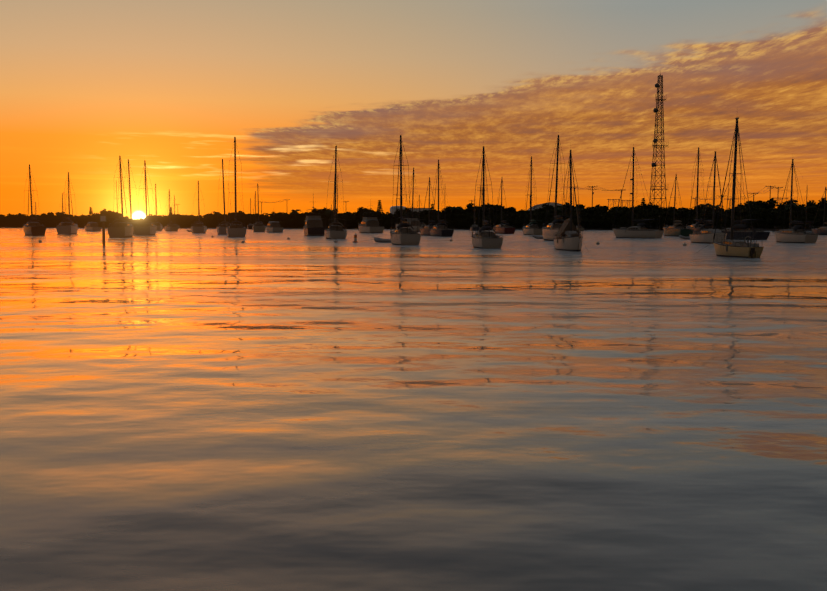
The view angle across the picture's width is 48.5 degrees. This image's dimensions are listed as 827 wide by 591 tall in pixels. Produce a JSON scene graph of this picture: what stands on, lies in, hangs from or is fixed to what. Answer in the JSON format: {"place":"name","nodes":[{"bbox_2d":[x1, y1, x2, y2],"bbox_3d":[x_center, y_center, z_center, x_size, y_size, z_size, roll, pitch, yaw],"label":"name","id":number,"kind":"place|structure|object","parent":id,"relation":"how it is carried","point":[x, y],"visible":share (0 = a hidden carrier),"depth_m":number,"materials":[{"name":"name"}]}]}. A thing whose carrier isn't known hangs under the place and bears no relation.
{"place":"outdoors","nodes":[
{"label":"outdoors","id":0,"kind":"place"},
{"bbox_2d":[0,227,811,230],"bbox_3d":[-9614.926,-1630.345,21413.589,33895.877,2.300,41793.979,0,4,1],"label":"shore ground","id":1,"kind":"structure","parent":0,"point":[454,228],"depth_m":522.88,"materials":[{"name":"black"}]},
{"bbox_2d":[11,214,22,219],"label":"tree","id":2,"kind":"object","parent":1,"relation":"on","point":[14,217],"visible":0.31,"depth_m":1011.56,"materials":[{"name":"green plant"}]},
{"bbox_2d":[41,212,54,218],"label":"tall tree","id":3,"kind":"object","parent":1,"relation":"on","point":[48,214],"visible":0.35,"depth_m":945.10,"materials":[{"name":"green plant"}]},
{"bbox_2d":[50,220,58,226],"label":"tree","id":4,"kind":"object","parent":1,"relation":"on","point":[53,222],"visible":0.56,"depth_m":907.38,"materials":[{"name":"green plant"}]},
{"bbox_2d":[77,217,90,221],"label":"tree","id":5,"kind":"object","parent":1,"relation":"on","point":[80,219],"visible":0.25,"depth_m":873.73,"materials":[{"name":"green plant"}]},
{"bbox_2d":[101,209,116,217],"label":"tall tree","id":6,"kind":"object","parent":1,"relation":"on","point":[108,213],"visible":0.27,"depth_m":854.29,"materials":[{"name":"green plant"}]},
{"bbox_2d":[270,211,282,217],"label":"tree","id":7,"kind":"object","parent":1,"relation":"on","point":[277,214],"visible":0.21,"depth_m":675.29,"materials":[{"name":"green plant"}]},
{"bbox_2d":[282,220,288,227],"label":"tree","id":8,"kind":"object","parent":1,"relation":"on","point":[284,223],"visible":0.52,"depth_m":644.53,"materials":[{"name":"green plant"}]},
{"bbox_2d":[287,213,301,218],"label":"tree","id":9,"kind":"object","parent":1,"relation":"on","point":[292,215],"visible":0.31,"depth_m":655.43,"materials":[{"name":"green plant"}]},
{"bbox_2d":[322,219,328,227],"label":"tree","id":10,"kind":"object","parent":1,"relation":"on","point":[327,223],"visible":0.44,"depth_m":611.75,"materials":[{"name":"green plant"}]},
{"bbox_2d":[318,209,338,214],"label":"tree","id":11,"kind":"object","parent":1,"relation":"on","point":[321,211],"visible":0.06,"depth_m":656.64,"materials":[{"name":"green plant"}]},
{"bbox_2d":[355,209,368,215],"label":"tree","id":12,"kind":"object","parent":1,"relation":"on","point":[360,213],"visible":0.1,"depth_m":610.60,"materials":[{"name":"green plant"}]},
{"bbox_2d":[357,207,373,211],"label":"tree","id":13,"kind":"object","parent":1,"relation":"on","point":[359,209],"visible":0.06,"depth_m":625.08,"materials":[{"name":"green plant"}]},
{"bbox_2d":[377,200,383,213],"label":"conifer","id":14,"kind":"object","parent":1,"relation":"on","point":[379,205],"visible":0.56,"depth_m":623.77,"materials":[{"name":"green plant"}]},
{"bbox_2d":[384,219,393,228],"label":"tree","id":15,"kind":"object","parent":1,"relation":"on","point":[387,224],"visible":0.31,"depth_m":568.44,"materials":[{"name":"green plant"}]},
{"bbox_2d":[397,209,413,214],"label":"tree","id":16,"kind":"object","parent":1,"relation":"on","point":[406,212],"visible":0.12,"depth_m":580.71,"materials":[{"name":"green plant"}]},
{"bbox_2d":[390,206,430,213],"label":"tank and shed","id":17,"kind":"object","parent":1,"relation":"on","point":[393,210],"visible":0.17,"depth_m":754.42,"materials":[{"name":"metal"}]},
{"bbox_2d":[414,209,437,215],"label":"tree","id":18,"kind":"object","parent":1,"relation":"on","point":[427,212],"visible":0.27,"depth_m":568.81,"materials":[{"name":"green plant"}]},
{"bbox_2d":[441,206,458,214],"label":"tree","id":19,"kind":"object","parent":1,"relation":"on","point":[446,210],"visible":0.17,"depth_m":553.32,"materials":[{"name":"green plant"}]},
{"bbox_2d":[450,206,460,212],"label":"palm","id":20,"kind":"object","parent":1,"relation":"on","point":[455,208],"visible":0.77,"depth_m":546.12,"materials":[{"name":"green plant"}]},
{"bbox_2d":[459,206,480,214],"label":"tree","id":21,"kind":"object","parent":1,"relation":"on","point":[466,211],"visible":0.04,"depth_m":538.34,"materials":[{"name":"green plant"}]},
{"bbox_2d":[465,203,482,209],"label":"tree","id":22,"kind":"object","parent":1,"relation":"on","point":[471,204],"depth_m":555.60,"materials":[{"name":"green plant"}]},
{"bbox_2d":[481,203,504,211],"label":"tall tree","id":23,"kind":"object","parent":1,"relation":"on","point":[489,205],"visible":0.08,"depth_m":537.30,"materials":[{"name":"green plant"}]},
{"bbox_2d":[486,205,517,213],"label":"tree","id":24,"kind":"object","parent":1,"relation":"on","point":[492,207],"visible":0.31,"depth_m":519.45,"materials":[{"name":"green plant"}]},
{"bbox_2d":[496,218,511,226],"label":"tree","id":25,"kind":"object","parent":1,"relation":"on","point":[499,220],"visible":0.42,"depth_m":502.34,"materials":[{"name":"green plant"}]},
{"bbox_2d":[497,207,520,213],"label":"tree","id":26,"kind":"object","parent":1,"relation":"on","point":[513,212],"visible":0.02,"depth_m":521.39,"materials":[{"name":"green plant"}]},
{"bbox_2d":[511,212,527,218],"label":"tree","id":27,"kind":"object","parent":1,"relation":"on","point":[514,216],"visible":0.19,"depth_m":505.36,"materials":[{"name":"green plant"}]},
{"bbox_2d":[518,218,528,227],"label":"tree","id":28,"kind":"object","parent":1,"relation":"on","point":[520,220],"visible":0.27,"depth_m":496.92,"materials":[{"name":"green plant"}]},
{"bbox_2d":[528,202,561,210],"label":"domed roof","id":29,"kind":"structure","parent":1,"relation":"on","point":[539,205],"depth_m":615.03,"materials":[{"name":"metal"}]},
{"bbox_2d":[545,213,561,219],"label":"tree","id":30,"kind":"object","parent":1,"relation":"on","point":[549,216],"visible":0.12,"depth_m":486.33,"materials":[{"name":"green plant"}]},
{"bbox_2d":[541,202,585,210],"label":"tree","id":31,"kind":"object","parent":1,"relation":"on","point":[544,206],"visible":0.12,"depth_m":511.57,"materials":[{"name":"green plant"}]},
{"bbox_2d":[557,209,574,212],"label":"tree","id":32,"kind":"object","parent":1,"relation":"on","point":[567,210],"visible":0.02,"depth_m":488.25,"materials":[{"name":"green plant"}]},
{"bbox_2d":[577,207,595,213],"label":"tree","id":33,"kind":"object","parent":1,"relation":"on","point":[589,209],"visible":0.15,"depth_m":483.38,"materials":[{"name":"green plant"}]},
{"bbox_2d":[588,186,596,207],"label":"utility pole","id":34,"kind":"object","parent":1,"relation":"on","point":[592,189],"visible":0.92,"depth_m":518.56,"materials":[{"name":"brown wood"}]},
{"bbox_2d":[265,186,777,202],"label":"power lines","id":35,"kind":"object","parent":34,"relation":"attached to","point":[618,190],"visible":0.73,"depth_m":499.89,"materials":[{"name":"black metal"}]},
{"bbox_2d":[593,204,618,211],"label":"tree","id":36,"kind":"object","parent":1,"relation":"on","point":[600,208],"visible":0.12,"depth_m":488.84,"materials":[{"name":"green plant"}]},
{"bbox_2d":[606,217,616,227],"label":"tree","id":37,"kind":"object","parent":1,"relation":"on","point":[609,219],"visible":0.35,"depth_m":456.38,"materials":[{"name":"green plant"}]},
{"bbox_2d":[607,199,619,210],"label":"substation gantry","id":38,"kind":"object","parent":1,"relation":"on","point":[613,202],"visible":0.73,"depth_m":534.42,"materials":[{"name":"metal"}]},
{"bbox_2d":[608,207,634,212],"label":"tree","id":39,"kind":"object","parent":1,"relation":"on","point":[614,209],"visible":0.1,"depth_m":471.00,"materials":[{"name":"green plant"}]},
{"bbox_2d":[630,203,648,208],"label":"tree","id":40,"kind":"object","parent":1,"relation":"on","point":[644,205],"visible":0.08,"depth_m":476.06,"materials":[{"name":"green plant"}]},
{"bbox_2d":[647,202,663,211],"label":"tree","id":41,"kind":"object","parent":1,"relation":"on","point":[656,207],"visible":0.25,"depth_m":472.48,"materials":[{"name":"green plant"}]},
{"bbox_2d":[649,74,667,207],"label":"radio tower","id":42,"kind":"structure","parent":1,"relation":"on","point":[655,140],"depth_m":549.53,"materials":[{"name":"metal"}]},
{"bbox_2d":[655,219,666,228],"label":"tree","id":43,"kind":"object","parent":1,"relation":"on","point":[662,222],"visible":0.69,"depth_m":436.12,"materials":[{"name":"green plant"}]},
{"bbox_2d":[664,206,691,212],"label":"tree","id":44,"kind":"object","parent":1,"relation":"on","point":[670,209],"visible":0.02,"depth_m":446.40,"materials":[{"name":"green plant"}]},
{"bbox_2d":[669,218,688,226],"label":"tree","id":45,"kind":"object","parent":1,"relation":"on","point":[671,222],"visible":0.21,"depth_m":430.54,"materials":[{"name":"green plant"}]},
{"bbox_2d":[690,205,712,213],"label":"tree","id":46,"kind":"object","parent":1,"relation":"on","point":[699,209],"visible":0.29,"depth_m":436.01,"materials":[{"name":"green plant"}]},
{"bbox_2d":[737,205,758,211],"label":"tree","id":47,"kind":"object","parent":1,"relation":"on","point":[752,207],"visible":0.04,"depth_m":423.78,"materials":[{"name":"green plant"}]},
{"bbox_2d":[743,215,758,226],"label":"tree","id":48,"kind":"object","parent":1,"relation":"on","point":[746,216],"visible":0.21,"depth_m":407.34,"materials":[{"name":"green plant"}]},
{"bbox_2d":[745,198,796,209],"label":"tree","id":49,"kind":"object","parent":1,"relation":"on","point":[765,204],"visible":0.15,"depth_m":429.60,"materials":[{"name":"green plant"}]},
{"bbox_2d":[773,219,781,228],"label":"tree","id":50,"kind":"object","parent":1,"relation":"on","point":[775,220],"visible":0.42,"depth_m":398.00,"materials":[{"name":"green plant"}]},
{"bbox_2d":[777,203,787,210],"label":"tree","id":51,"kind":"object","parent":1,"relation":"on","point":[781,208],"visible":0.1,"depth_m":409.20,"materials":[{"name":"green plant"}]},
{"bbox_2d":[779,209,802,216],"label":"tree","id":52,"kind":"object","parent":1,"relation":"on","point":[793,212],"visible":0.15,"depth_m":396.48,"materials":[{"name":"green plant"}]},
{"bbox_2d":[784,216,798,228],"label":"tree","id":53,"kind":"object","parent":1,"relation":"on","point":[793,219],"visible":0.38,"depth_m":392.65,"materials":[{"name":"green plant"}]},
{"bbox_2d":[783,203,801,211],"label":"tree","id":54,"kind":"object","parent":1,"relation":"on","point":[788,206],"visible":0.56,"depth_m":404.26,"materials":[{"name":"green plant"}]},
{"bbox_2d":[795,204,817,210],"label":"tree","id":55,"kind":"object","parent":1,"relation":"on","point":[804,206],"visible":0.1,"depth_m":402.59,"materials":[{"name":"green plant"}]},
{"bbox_2d":[800,217,815,228],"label":"tree","id":56,"kind":"object","parent":1,"relation":"on","point":[804,220],"visible":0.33,"depth_m":387.73,"materials":[{"name":"green plant"}]},
{"bbox_2d":[801,207,819,224],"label":"tree","id":57,"kind":"object","parent":1,"relation":"on","point":[812,212],"visible":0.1,"depth_m":391.25,"materials":[{"name":"green plant"}]},
{"bbox_2d":[802,215,823,228],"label":"tree","id":58,"kind":"object","parent":1,"relation":"on","point":[810,220],"visible":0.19,"depth_m":386.52,"materials":[{"name":"green plant"}]},
{"bbox_2d":[809,217,822,228],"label":"tree","id":59,"kind":"object","parent":1,"relation":"on","point":[815,220],"visible":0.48,"depth_m":384.95,"materials":[{"name":"green plant"}]},
{"bbox_2d":[807,198,826,208],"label":"tall tree","id":60,"kind":"object","parent":1,"relation":"on","point":[810,203],"visible":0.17,"depth_m":411.40,"materials":[{"name":"green plant"}]},
{"bbox_2d":[817,214,826,226],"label":"tree","id":61,"kind":"object","parent":1,"relation":"on","point":[821,221],"visible":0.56,"depth_m":383.79,"materials":[{"name":"green plant"}]},
{"bbox_2d":[0,228,826,590],"bbox_3d":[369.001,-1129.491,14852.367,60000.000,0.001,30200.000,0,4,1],"label":"water","id":62,"kind":"structure","parent":0,"point":[186,410],"depth_m":11.39,"materials":[{"name":"orange liquid"}]},
{"bbox_2d":[23,164,45,234],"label":"sailboat","id":63,"kind":"object","parent":62,"relation":"on","point":[31,227],"visible":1,"depth_m":228.24,"materials":[{"name":"white plastic"}]},
{"bbox_2d":[59,193,64,224],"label":"sailboat","id":64,"kind":"object","parent":62,"relation":"on","point":[61,223],"visible":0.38,"depth_m":675.09,"materials":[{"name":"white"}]},
{"bbox_2d":[56,172,77,233],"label":"sailboat","id":65,"kind":"object","parent":62,"relation":"on","point":[69,227],"visible":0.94,"depth_m":262.78,"materials":[{"name":"white plastic"}]},
{"bbox_2d":[85,209,101,230],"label":"motor yacht","id":66,"kind":"object","parent":62,"relation":"on","point":[91,226],"visible":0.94,"depth_m":381.51,"materials":[{"name":"white plastic"}]},
{"bbox_2d":[100,214,106,244],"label":"channel marker","id":67,"kind":"object","parent":62,"relation":"in","point":[103,218],"visible":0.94,"depth_m":107.72,"materials":[{"name":"brown wood"}]},
{"bbox_2d":[107,156,133,236],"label":"sailboat","id":68,"kind":"object","parent":62,"relation":"on","point":[124,228],"visible":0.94,"depth_m":189.13,"materials":[{"name":"white plastic"}]},
{"bbox_2d":[124,159,139,233],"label":"sailboat","id":69,"kind":"object","parent":62,"relation":"on","point":[131,221],"visible":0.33,"depth_m":265.68,"materials":[{"name":"white plastic"}]},
{"bbox_2d":[134,161,156,234],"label":"sailboat","id":70,"kind":"object","parent":62,"relation":"on","point":[146,228],"visible":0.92,"depth_m":227.54,"materials":[{"name":"white plastic"}]},
{"bbox_2d":[151,183,162,230],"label":"sailboat","id":71,"kind":"object","parent":62,"relation":"on","point":[159,225],"visible":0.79,"depth_m":430.15,"materials":[{"name":"white plastic"}]},
{"bbox_2d":[164,190,177,230],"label":"sailboat","id":72,"kind":"object","parent":62,"relation":"on","point":[170,226],"visible":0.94,"depth_m":381.27,"materials":[{"name":"white plastic"}]},
{"bbox_2d":[173,195,179,228],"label":"sailboat","id":73,"kind":"object","parent":62,"relation":"on","point":[177,225],"visible":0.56,"depth_m":698.80,"materials":[{"name":"white plastic"}]},
{"bbox_2d":[191,181,206,232],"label":"sailboat","id":74,"kind":"object","parent":62,"relation":"on","point":[198,227],"visible":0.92,"depth_m":283.87,"materials":[{"name":"white plastic"}]},
{"bbox_2d":[217,159,232,233],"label":"sailboat","id":75,"kind":"object","parent":62,"relation":"on","point":[221,228],"visible":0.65,"depth_m":243.35,"materials":[{"name":"white plastic"}]},
{"bbox_2d":[226,137,246,236],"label":"sailboat","id":76,"kind":"object","parent":62,"relation":"on","point":[234,229],"visible":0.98,"depth_m":188.38,"materials":[{"name":"white plastic"}]},
{"bbox_2d":[247,198,253,228],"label":"sailboat","id":77,"kind":"object","parent":62,"relation":"on","point":[249,226],"visible":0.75,"depth_m":559.20,"materials":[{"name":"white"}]},
{"bbox_2d":[251,191,259,223],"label":"sailboat","id":78,"kind":"object","parent":62,"relation":"on","point":[255,208],"visible":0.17,"depth_m":570.12,"materials":[{"name":"white plastic"}]},
{"bbox_2d":[252,184,265,231],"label":"sailboat","id":79,"kind":"object","parent":62,"relation":"on","point":[258,226],"visible":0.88,"depth_m":339.33,"materials":[{"name":"white plastic"}]},
{"bbox_2d":[263,214,282,231],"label":"motor yacht","id":80,"kind":"object","parent":62,"relation":"on","point":[272,226],"visible":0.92,"depth_m":309.46,"materials":[{"name":"white plastic"}]},
{"bbox_2d":[303,202,325,235],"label":"motor yacht","id":81,"kind":"object","parent":62,"relation":"on","point":[313,225],"visible":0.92,"depth_m":211.03,"materials":[{"name":"white plastic"}]},
{"bbox_2d":[324,146,346,238],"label":"sailboat","id":82,"kind":"object","parent":62,"relation":"on","point":[335,230],"visible":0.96,"depth_m":161.55,"materials":[{"name":"white plastic"}]},
{"bbox_2d":[358,209,383,232],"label":"motor yacht","id":83,"kind":"object","parent":62,"relation":"on","point":[369,224],"visible":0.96,"depth_m":282.27,"materials":[{"name":"white plastic"}]},
{"bbox_2d":[366,237,391,242],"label":"dinghy","id":84,"kind":"object","parent":62,"relation":"on","point":[377,239],"visible":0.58,"depth_m":126.25,"materials":[{"name":"black plastic"}]},
{"bbox_2d":[390,132,420,244],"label":"sailboat","id":85,"kind":"object","parent":62,"relation":"on","point":[400,235],"visible":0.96,"depth_m":112.39,"materials":[{"name":"white plastic"}]},
{"bbox_2d":[396,211,424,230],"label":"motor yacht","id":86,"kind":"object","parent":62,"relation":"on","point":[414,225],"visible":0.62,"depth_m":339.18,"materials":[{"name":"white plastic"}]},
{"bbox_2d":[408,167,425,225],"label":"sailboat","id":87,"kind":"object","parent":62,"relation":"on","point":[413,176],"visible":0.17,"depth_m":381.42,"materials":[{"name":"white plastic"}]},
{"bbox_2d":[415,195,426,224],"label":"sailboat","id":88,"kind":"object","parent":62,"relation":"on","point":[419,210],"visible":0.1,"depth_m":489.95,"materials":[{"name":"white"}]},
{"bbox_2d":[419,175,437,235],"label":"sailboat","id":89,"kind":"object","parent":62,"relation":"on","point":[424,230],"visible":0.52,"depth_m":214.16,"materials":[{"name":"white plastic"}]},
{"bbox_2d":[430,159,453,235],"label":"sailboat","id":90,"kind":"object","parent":62,"relation":"on","point":[439,229],"visible":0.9,"depth_m":199.72,"materials":[{"name":"white plastic"}]},
{"bbox_2d":[470,200,479,230],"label":"sailboat","id":91,"kind":"object","parent":62,"relation":"on","point":[473,227],"visible":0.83,"depth_m":412.31,"materials":[{"name":"white plastic"}]},
{"bbox_2d":[471,145,502,247],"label":"sailboat","id":92,"kind":"object","parent":62,"relation":"on","point":[482,237],"visible":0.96,"depth_m":96.12,"materials":[{"name":"white plastic"}]},
{"bbox_2d":[491,179,515,233],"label":"sailboat","id":93,"kind":"object","parent":62,"relation":"on","point":[504,229],"visible":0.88,"depth_m":260.91,"materials":[{"name":"white plastic"}]},
{"bbox_2d":[523,156,544,234],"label":"sailboat","id":94,"kind":"object","parent":62,"relation":"on","point":[531,228],"visible":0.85,"depth_m":226.66,"materials":[{"name":"white plastic"}]},
{"bbox_2d":[540,135,574,240],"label":"sailboat","id":95,"kind":"object","parent":62,"relation":"on","point":[549,230],"visible":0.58,"depth_m":142.05,"materials":[{"name":"white plastic"}]},
{"bbox_2d":[553,150,588,251],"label":"sailboat","id":96,"kind":"object","parent":62,"relation":"on","point":[568,237],"visible":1,"depth_m":86.30,"materials":[{"name":"white plastic"}]},
{"bbox_2d":[575,202,583,230],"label":"sailboat","id":97,"kind":"object","parent":62,"relation":"on","point":[582,228],"visible":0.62,"depth_m":382.92,"materials":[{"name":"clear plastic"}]},
{"bbox_2d":[596,144,663,237],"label":"sailboat","id":98,"kind":"object","parent":62,"relation":"on","point":[639,230],"visible":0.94,"depth_m":169.43,"materials":[{"name":"white plastic"}]},
{"bbox_2d":[663,174,692,236],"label":"sailboat","id":99,"kind":"object","parent":62,"relation":"on","point":[674,230],"visible":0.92,"depth_m":198.21,"materials":[{"name":"white glass"}]},
{"bbox_2d":[686,147,708,233],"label":"sailboat","id":100,"kind":"object","parent":62,"relation":"on","point":[695,225],"visible":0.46,"depth_m":226.72,"materials":[{"name":"white glass"}]},
{"bbox_2d":[689,151,726,243],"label":"sailboat","id":101,"kind":"object","parent":62,"relation":"on","point":[704,235],"visible":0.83,"depth_m":120.13,"materials":[{"name":"white glass"}]},
{"bbox_2d":[695,117,763,257],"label":"sailboat","id":102,"kind":"object","parent":62,"relation":"on","point":[730,247],"visible":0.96,"depth_m":68.93,"materials":[{"name":"white plastic"}]},
{"bbox_2d":[714,166,769,239],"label":"sailboat","id":103,"kind":"object","parent":62,"relation":"on","point":[760,235],"visible":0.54,"depth_m":151.48,"materials":[{"name":"glass"}]},
{"bbox_2d":[765,159,817,242],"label":"sailboat","id":104,"kind":"object","parent":62,"relation":"on","point":[792,234],"visible":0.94,"depth_m":124.50,"materials":[{"name":"white plastic"}]},
{"bbox_2d":[811,187,826,234],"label":"sailboat","id":105,"kind":"object","parent":62,"relation":"on","point":[821,230],"visible":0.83,"depth_m":226.42,"materials":[{"name":"white glass"}]},
{"bbox_2d":[0,0,826,218],"label":"sky","id":106,"kind":"structure","parent":0,"point":[169,85],"materials":[{"name":"orange"}]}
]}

